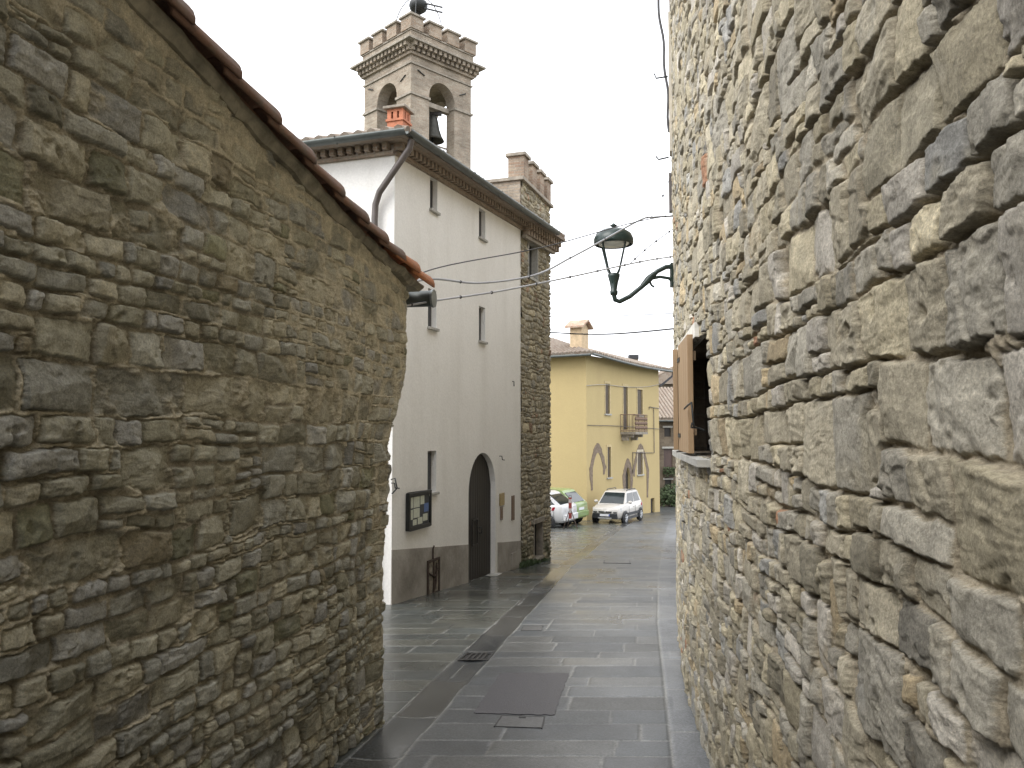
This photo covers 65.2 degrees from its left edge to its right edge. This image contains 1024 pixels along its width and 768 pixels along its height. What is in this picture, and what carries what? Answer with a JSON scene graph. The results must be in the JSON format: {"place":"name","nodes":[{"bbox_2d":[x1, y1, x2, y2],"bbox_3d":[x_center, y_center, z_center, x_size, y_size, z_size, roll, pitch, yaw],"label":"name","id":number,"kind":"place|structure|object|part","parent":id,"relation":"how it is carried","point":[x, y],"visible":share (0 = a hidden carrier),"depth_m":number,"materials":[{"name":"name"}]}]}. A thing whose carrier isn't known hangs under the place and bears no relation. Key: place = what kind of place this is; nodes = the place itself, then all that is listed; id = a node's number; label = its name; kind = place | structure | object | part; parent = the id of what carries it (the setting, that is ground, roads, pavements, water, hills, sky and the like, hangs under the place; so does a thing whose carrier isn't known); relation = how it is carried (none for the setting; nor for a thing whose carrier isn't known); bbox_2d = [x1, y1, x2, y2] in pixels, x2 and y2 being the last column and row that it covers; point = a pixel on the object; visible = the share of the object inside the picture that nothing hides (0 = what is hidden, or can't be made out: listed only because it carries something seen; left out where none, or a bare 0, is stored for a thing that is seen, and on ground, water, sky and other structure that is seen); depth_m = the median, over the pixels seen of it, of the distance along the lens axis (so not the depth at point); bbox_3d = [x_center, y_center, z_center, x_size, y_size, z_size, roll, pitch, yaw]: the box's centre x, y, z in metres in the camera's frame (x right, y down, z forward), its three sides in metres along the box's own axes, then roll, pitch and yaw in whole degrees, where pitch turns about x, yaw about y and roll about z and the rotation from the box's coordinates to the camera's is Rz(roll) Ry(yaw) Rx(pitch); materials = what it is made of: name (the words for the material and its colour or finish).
{"place":"outdoors","nodes":[
{"label":"outdoors","id":0,"kind":"place"},
{"bbox_2d":[184,0,673,366],"label":"sky","id":1,"kind":"structure","parent":0,"point":[572,85],"materials":[{"name":"white"}]},
{"bbox_2d":[329,506,709,767],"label":"street","id":2,"kind":"structure","parent":0,"point":[605,637],"depth_m":7.53,"materials":[{"name":"grey stone"}]},
{"bbox_2d":[494,715,544,728],"bbox_3d":[0.055,2.354,5.551,0.332,0.052,0.282,0,-3,6],"label":"manhole cover","id":3,"kind":"object","parent":2,"relation":"on","point":[514,721],"visible":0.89,"depth_m":5.55,"materials":[{"name":"grey metal"}]},
{"bbox_2d":[474,672,568,715],"bbox_3d":[0.110,2.464,6.385,0.608,0.129,1.364,0,-3,8],"label":"asphalt patch","id":4,"kind":"object","parent":2,"relation":"on","point":[534,693],"visible":0.83,"depth_m":6.28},
{"bbox_2d":[519,557,549,567],"bbox_3d":[0.532,3.871,17.569,0.197,0.284,2.243,-1,-3,19],"label":"weed tuft","id":5,"kind":"object","parent":2,"relation":"on","point":[529,562],"visible":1,"depth_m":17.10,"materials":[{"name":"green plant"}]},
{"bbox_2d":[549,490,577,527],"bbox_3d":[0.598,5.050,33.366,4.145,1.824,2.130,-2,-4,28],"label":"parked car","id":6,"kind":"object","parent":2,"relation":"on","point":[559,502],"visible":0.2,"depth_m":32.07,"materials":[{"name":"white paint"}]},
{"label":"rear window","id":7,"kind":"part","parent":6,"relation":"part of","materials":[{"name":"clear glass"}]},
{"bbox_2d":[550,487,588,524],"bbox_3d":[1.278,5.310,35.855,4.145,1.874,2.130,-2,-4,29],"label":"parked car","id":8,"kind":"object","parent":2,"relation":"on","point":[581,504],"visible":0.13,"depth_m":35.03,"materials":[{"name":"paint"}]},
{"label":"rear window","id":9,"kind":"part","parent":8,"relation":"part of","materials":[{"name":"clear glass"}]},
{"bbox_2d":[563,495,577,528],"bbox_3d":[2.294,5.027,31.422,0.579,1.313,0.410,0,-3,6],"label":"road barrier","id":10,"kind":"object","parent":2,"relation":"on","point":[570,513],"visible":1,"depth_m":31.34,"materials":[{"name":"metal"}]},
{"bbox_2d":[603,560,630,563],"bbox_3d":[2.360,4.007,17.975,0.608,0.085,0.681,0,-3,7],"label":"manhole cover","id":11,"kind":"object","parent":2,"relation":"on","point":[623,562],"visible":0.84,"depth_m":17.81,"materials":[{"name":"grey metal"}]},
{"bbox_2d":[592,487,642,523],"bbox_3d":[4.899,5.542,37.041,1.825,1.730,3.333,-2,-4,28],"label":"parked car","id":12,"kind":"object","parent":2,"relation":"on","point":[624,505],"visible":1,"depth_m":36.36,"materials":[{"name":"beige paint"}]},
{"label":"side window","id":13,"kind":"part","parent":12,"relation":"part of","materials":[{"name":"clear glass"}]},
{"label":"side window","id":14,"kind":"part","parent":12,"relation":"part of","materials":[{"name":"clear glass"}]},
{"bbox_3d":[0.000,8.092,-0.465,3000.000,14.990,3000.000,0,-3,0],"label":"ground","id":15,"kind":"structure","parent":0,"visible":0},
{"bbox_2d":[0,0,436,767],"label":"stone house","id":16,"kind":"structure","parent":15,"relation":"on","point":[210,284],"depth_m":3.27,"materials":[{"name":"stone"}]},
{"bbox_2d":[350,0,485,168],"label":"bell tower","id":17,"kind":"structure","parent":15,"relation":"on","point":[416,65],"depth_m":30.97,"materials":[{"name":"stone"}]},
{"bbox_2d":[409,0,442,14],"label":"siren horn","id":18,"kind":"object","parent":17,"relation":"attached to","point":[422,6],"visible":0.94,"depth_m":31.77,"materials":[{"name":"grey metal"}]},
{"bbox_2d":[429,112,443,144],"bbox_3d":[-3.092,-9.993,31.159,0.920,1.190,0.920,0,-3,0],"label":"bronze bell","id":19,"kind":"object","parent":17,"relation":"hanging from","point":[435,137],"visible":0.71,"depth_m":31.00,"materials":[{"name":"black metal"}]},
{"bbox_2d":[300,103,564,604],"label":"plastered house","id":20,"kind":"structure","parent":15,"relation":"on","point":[454,442],"depth_m":13.31,"materials":[{"name":"white paint"}]},
{"bbox_2d":[406,489,431,531],"bbox_3d":[-1.403,1.902,12.088,0.061,0.571,0.804,-1,-3,19],"label":"notice board","id":21,"kind":"object","parent":20,"relation":"attached to","point":[418,510],"visible":1,"depth_m":12.04,"materials":[{"name":"metal"}]},
{"bbox_2d":[427,290,439,331],"bbox_3d":[-1.360,-1.179,12.790,0.285,0.652,0.380,-1,-3,19],"label":"window","id":22,"kind":"structure","parent":20,"relation":"in","point":[429,327],"depth_m":12.82,"materials":[{"name":"grey glass"}]},
{"bbox_2d":[427,451,439,495],"bbox_3d":[-1.352,1.408,12.665,0.285,0.692,0.390,-1,-3,19],"label":"window","id":23,"kind":"structure","parent":20,"relation":"in","point":[429,452],"depth_m":12.73,"materials":[{"name":"grey glass"}]},
{"bbox_2d":[429,180,440,215],"bbox_3d":[-1.349,-3.034,12.930,0.285,0.572,0.350,-1,-3,19],"label":"window","id":24,"kind":"structure","parent":20,"relation":"in","point":[431,209],"depth_m":12.98,"materials":[{"name":"grey glass"}]},
{"bbox_2d":[468,454,490,580],"bbox_3d":[-0.630,2.433,14.762,0.131,2.316,1.394,-1,-3,19],"label":"door","id":25,"kind":"structure","parent":20,"relation":"in","point":[479,507],"depth_m":14.86,"materials":[{"name":"brown wood"}]},
{"bbox_2d":[478,211,487,242],"bbox_3d":[-0.646,-2.974,15.020,0.285,0.592,0.400,-1,-3,19],"label":"window","id":26,"kind":"structure","parent":20,"relation":"in","point":[480,237],"depth_m":15.08,"materials":[{"name":"grey glass"}]},
{"bbox_2d":[478,308,487,343],"bbox_3d":[-0.644,-1.091,14.917,0.285,0.682,0.390,-1,-3,19],"label":"window","id":27,"kind":"structure","parent":20,"relation":"in","point":[480,341],"depth_m":14.98,"materials":[{"name":"grey glass"}]},
{"bbox_2d":[500,506,502,519],"bbox_3d":[-0.201,2.535,15.695,0.022,0.260,0.120,-1,-3,19],"label":"bell plate","id":28,"kind":"object","parent":20,"relation":"attached to","point":[501,513],"visible":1,"depth_m":15.66,"materials":[{"name":"brown metal"}]},
{"bbox_2d":[499,493,504,505],"bbox_3d":[-0.193,2.267,15.734,0.022,0.240,0.270,-1,-3,19],"label":"brass plaque","id":29,"kind":"object","parent":20,"relation":"attached to","point":[501,499],"visible":1,"depth_m":15.68,"materials":[{"name":"gold metal"}]},
{"bbox_2d":[511,495,514,520],"bbox_3d":[0.024,2.534,16.364,0.022,0.500,0.170,-1,-3,19],"label":"narrow plaque","id":30,"kind":"object","parent":20,"relation":"attached to","point":[513,507],"visible":1,"depth_m":16.35,"materials":[{"name":"brown metal"}]},
{"bbox_2d":[487,151,560,561],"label":"stone tower","id":31,"kind":"structure","parent":20,"relation":"on","point":[527,182],"depth_m":17.98,"materials":[{"name":"stone"}]},
{"bbox_2d":[521,241,539,282],"bbox_3d":[0.352,-2.789,18.034,0.340,0.960,0.920,-1,-3,19],"label":"window","id":32,"kind":"structure","parent":31,"relation":"in","point":[532,259],"depth_m":18.30,"materials":[{"name":"grey stone"}]},
{"bbox_2d":[521,516,544,560],"bbox_3d":[0.466,3.485,18.015,0.340,0.930,0.880,-1,-3,19],"label":"window","id":33,"kind":"structure","parent":31,"relation":"in","point":[537,524],"depth_m":18.26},
{"bbox_2d":[458,652,493,661],"bbox_3d":[-0.345,2.665,7.755,0.340,0.080,0.350,0,-3,0],"label":"drain grate","id":34,"kind":"object","parent":15,"relation":"on","point":[473,656],"visible":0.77,"depth_m":7.74,"materials":[{"name":"metal"}]},
{"bbox_2d":[549,319,672,519],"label":"yellow house","id":35,"kind":"structure","parent":15,"relation":"on","point":[590,465],"depth_m":39.74,"materials":[{"name":"paint"}]},
{"bbox_2d":[604,381,611,414],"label":"window","id":36,"kind":"structure","parent":35,"relation":"in","point":[606,400],"depth_m":40.36,"materials":[{"name":"grey stone"}]},
{"bbox_2d":[606,444,612,478],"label":"window","id":37,"kind":"structure","parent":35,"relation":"in","point":[610,445],"depth_m":40.32,"materials":[{"name":"grey stone"}]},
{"bbox_2d":[586,384,659,386],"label":"overhead cable","id":38,"kind":"object","parent":35,"relation":"attached to","point":[619,386],"visible":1,"depth_m":40.86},
{"bbox_2d":[589,425,656,428],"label":"overhead cable","id":39,"kind":"object","parent":35,"relation":"attached to","point":[612,425],"visible":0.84,"depth_m":40.11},
{"bbox_2d":[622,384,628,429],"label":"window","id":40,"kind":"structure","parent":35,"relation":"in","point":[624,401],"depth_m":42.35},
{"bbox_2d":[626,471,627,488],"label":"door","id":41,"kind":"structure","parent":35,"relation":"in","point":[626,471],"depth_m":42.44,"materials":[{"name":"brown wood"}]},
{"bbox_2d":[636,387,643,416],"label":"window","id":42,"kind":"structure","parent":35,"relation":"in","point":[638,392],"depth_m":44.11,"materials":[{"name":"grey stone"}]},
{"bbox_2d":[637,449,644,475],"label":"window","id":43,"kind":"structure","parent":35,"relation":"in","point":[639,471],"depth_m":43.85,"materials":[{"name":"grey stone"}]},
{"bbox_2d":[659,366,672,387],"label":"tiled house","id":44,"kind":"structure","parent":15,"relation":"on","point":[663,376],"depth_m":67.75,"materials":[{"name":"brown tile"}]},
{"bbox_2d":[663,342,673,367],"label":"roof antenna","id":45,"kind":"object","parent":44,"relation":"on","point":[668,344],"visible":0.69,"depth_m":69.25,"materials":[{"name":"silver metal"}]},
{"bbox_2d":[659,387,675,505],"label":"old stone house","id":46,"kind":"structure","parent":15,"relation":"on","point":[666,441],"depth_m":54.06,"materials":[{"name":"brown stone"}]},
{"bbox_2d":[663,426,672,436],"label":"window","id":47,"kind":"structure","parent":46,"relation":"in","point":[666,428],"depth_m":54.17,"materials":[{"name":"grey wood"}]},
{"bbox_2d":[662,447,673,472],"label":"window","id":48,"kind":"structure","parent":46,"relation":"in","point":[667,450],"depth_m":54.08,"materials":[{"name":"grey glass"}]},
{"bbox_2d":[663,478,672,496],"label":"window","id":49,"kind":"structure","parent":46,"relation":"in","point":[667,480],"depth_m":53.97,"materials":[{"name":"grey wood"}]},
{"bbox_2d":[663,467,675,476],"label":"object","id":50,"kind":"object","parent":46,"relation":"on","point":[671,474],"depth_m":53.69,"materials":[{"name":"plant"}]},
{"bbox_2d":[660,481,675,506],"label":"dark shrub","id":51,"kind":"object","parent":15,"relation":"on","point":[670,499],"visible":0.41,"depth_m":52.28,"materials":[{"name":"green plant"}]},
{"bbox_2d":[654,0,1023,767],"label":"stone house","id":52,"kind":"structure","parent":15,"relation":"on","point":[846,194],"depth_m":1.83,"materials":[{"name":"stone"}]},
{"bbox_2d":[407,256,672,306],"bbox_3d":[0.567,-1.082,8.001,0.070,1.194,4.590,-3,-4,39],"label":"overhead cable","id":53,"kind":"object","parent":52,"relation":"attached to","point":[460,296],"visible":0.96,"depth_m":7.51,"materials":[{"name":"black rubber"}]},
{"bbox_2d":[417,215,671,283],"bbox_3d":[0.364,-1.416,8.315,0.391,1.600,4.764,-3,-4,41],"label":"overhead cable","id":54,"kind":"object","parent":52,"relation":"attached to","point":[529,276],"visible":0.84,"depth_m":8.30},
{"bbox_2d":[424,215,671,272],"bbox_3d":[0.335,-1.372,8.247,0.359,1.656,4.715,-3,-4,42],"label":"overhead cable","id":55,"kind":"object","parent":52,"relation":"attached to","point":[540,247],"visible":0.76,"depth_m":8.24,"materials":[{"name":"black rubber"}]},
{"bbox_2d":[549,328,672,334],"bbox_3d":[1.821,-1.099,16.400,0.125,0.649,5.994,1,-3,-19],"label":"overhead cable","id":56,"kind":"object","parent":52,"relation":"attached to","point":[615,333],"visible":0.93,"depth_m":15.72,"materials":[{"name":"black rubber"}]},
{"bbox_2d":[570,313,672,316],"bbox_3d":[1.891,-1.444,16.676,0.067,0.695,5.560,1,-4,-22],"label":"overhead cable","id":57,"kind":"object","parent":52,"relation":"attached to","point":[621,315],"visible":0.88,"depth_m":15.75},
{"bbox_2d":[594,223,673,303],"bbox_3d":[1.555,-1.525,10.104,1.044,1.031,0.504,0,-3,0],"label":"street lamp","id":58,"kind":"object","parent":52,"relation":"attached to","point":[624,239],"visible":0.89,"depth_m":10.05,"materials":[{"name":"black metal"}]},
{"bbox_2d":[630,229,672,262],"bbox_3d":[1.656,-1.632,9.362,0.029,0.601,0.969,-3,-5,43],"label":"overhead cable","id":59,"kind":"object","parent":52,"relation":"attached to","point":[650,245],"visible":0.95,"depth_m":9.31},
{"bbox_2d":[650,175,670,218],"bbox_3d":[1.826,-2.345,9.652,0.348,0.733,0.025,1,-3,-14],"label":"overhead cable","id":60,"kind":"object","parent":52,"relation":"attached to","point":[661,198],"visible":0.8,"depth_m":9.64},
{"bbox_2d":[672,322,711,466],"bbox_3d":[1.380,0.091,5.809,0.318,0.915,2.380,0,-3,8],"label":"window","id":61,"kind":"structure","parent":52,"relation":"in","point":[697,461],"depth_m":5.59,"materials":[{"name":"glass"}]}
]}

